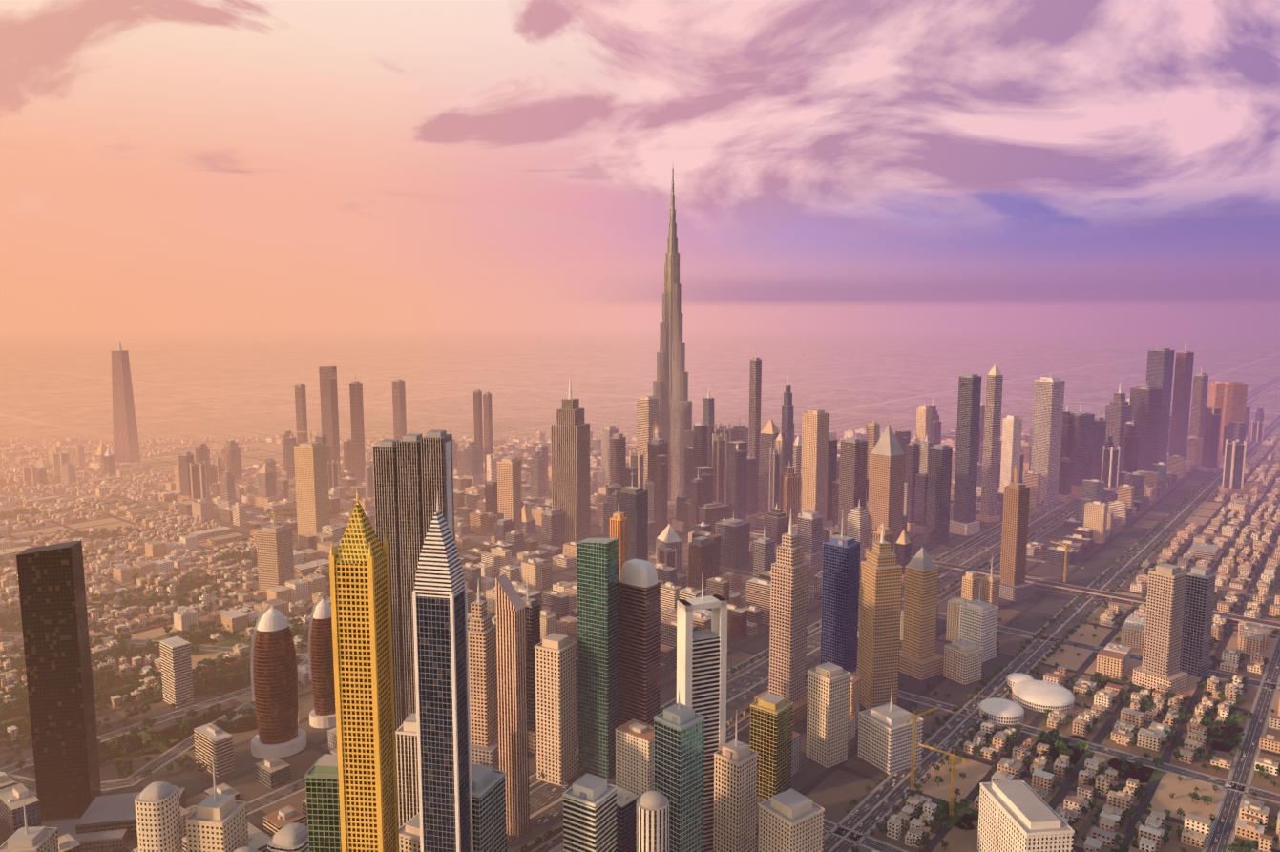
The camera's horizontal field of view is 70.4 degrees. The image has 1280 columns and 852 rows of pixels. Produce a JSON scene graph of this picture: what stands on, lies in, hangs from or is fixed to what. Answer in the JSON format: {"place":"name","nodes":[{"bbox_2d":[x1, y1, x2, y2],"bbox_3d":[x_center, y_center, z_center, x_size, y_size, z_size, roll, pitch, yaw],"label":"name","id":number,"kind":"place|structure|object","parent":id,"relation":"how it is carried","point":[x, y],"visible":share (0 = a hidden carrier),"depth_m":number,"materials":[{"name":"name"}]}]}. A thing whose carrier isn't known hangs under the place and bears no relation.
{"place":"outdoors","nodes":[
{"label":"outdoors","id":0,"kind":"place"},
{"bbox_2d":[0,318,1279,851],"bbox_3d":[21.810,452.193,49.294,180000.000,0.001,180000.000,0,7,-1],"label":"ground","id":1,"kind":"structure","parent":0,"point":[220,382],"depth_m":6464.68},
{"bbox_2d":[0,500,1244,830],"bbox_3d":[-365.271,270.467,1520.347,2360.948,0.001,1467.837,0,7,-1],"label":"grass patches","id":2,"kind":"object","parent":1,"relation":"on","point":[951,821],"visible":0.06,"depth_m":1063.43,"materials":[{"name":"green plant"}]},
{"bbox_2d":[0,167,1265,851],"bbox_3d":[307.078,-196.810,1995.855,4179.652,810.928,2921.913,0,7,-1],"label":"skyscrapers","id":3,"kind":"structure","parent":1,"relation":"on","point":[433,702],"depth_m":931.43,"materials":[{"name":"beige concrete"}]},
{"bbox_2d":[0,425,1279,851],"bbox_3d":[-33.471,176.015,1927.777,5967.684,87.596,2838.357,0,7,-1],"label":"low-rise buildings","id":4,"kind":"structure","parent":1,"relation":"on","point":[1103,514],"depth_m":1342.84,"materials":[{"name":"beige concrete"}]},
{"bbox_2d":[0,473,1279,851],"bbox_3d":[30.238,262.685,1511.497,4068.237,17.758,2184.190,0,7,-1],"label":"trees","id":5,"kind":"object","parent":1,"relation":"on","point":[103,674],"visible":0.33,"depth_m":1103.21,"materials":[{"name":"green plant"}]},
{"bbox_2d":[266,429,1072,816],"bbox_3d":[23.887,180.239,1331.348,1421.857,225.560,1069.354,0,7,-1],"label":"construction cranes","id":6,"kind":"object","parent":1,"relation":"on","point":[954,758],"visible":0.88,"depth_m":868.61,"materials":[{"name":"orange"}]},
{"bbox_2d":[0,375,1279,851],"bbox_3d":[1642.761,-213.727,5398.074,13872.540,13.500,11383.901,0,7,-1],"label":"roads","id":7,"kind":"structure","parent":0,"point":[891,795],"depth_m":1073.59,"materials":[{"name":"grey asphalt"}]},
{"bbox_2d":[291,473,1279,849],"bbox_3d":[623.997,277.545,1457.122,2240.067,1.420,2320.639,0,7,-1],"label":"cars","id":8,"kind":"object","parent":7,"relation":"on","point":[950,706],"visible":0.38,"depth_m":1062.08,"materials":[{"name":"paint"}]},
{"bbox_2d":[533,471,1222,843],"bbox_3d":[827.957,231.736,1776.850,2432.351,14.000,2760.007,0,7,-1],"label":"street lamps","id":9,"kind":"object","parent":7,"relation":"on","point":[992,685],"visible":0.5,"depth_m":1293.56,"materials":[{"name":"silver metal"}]},
{"bbox_2d":[0,0,1279,318],"label":"sky","id":10,"kind":"structure","parent":0,"point":[159,158],"materials":[{"name":"pink"}]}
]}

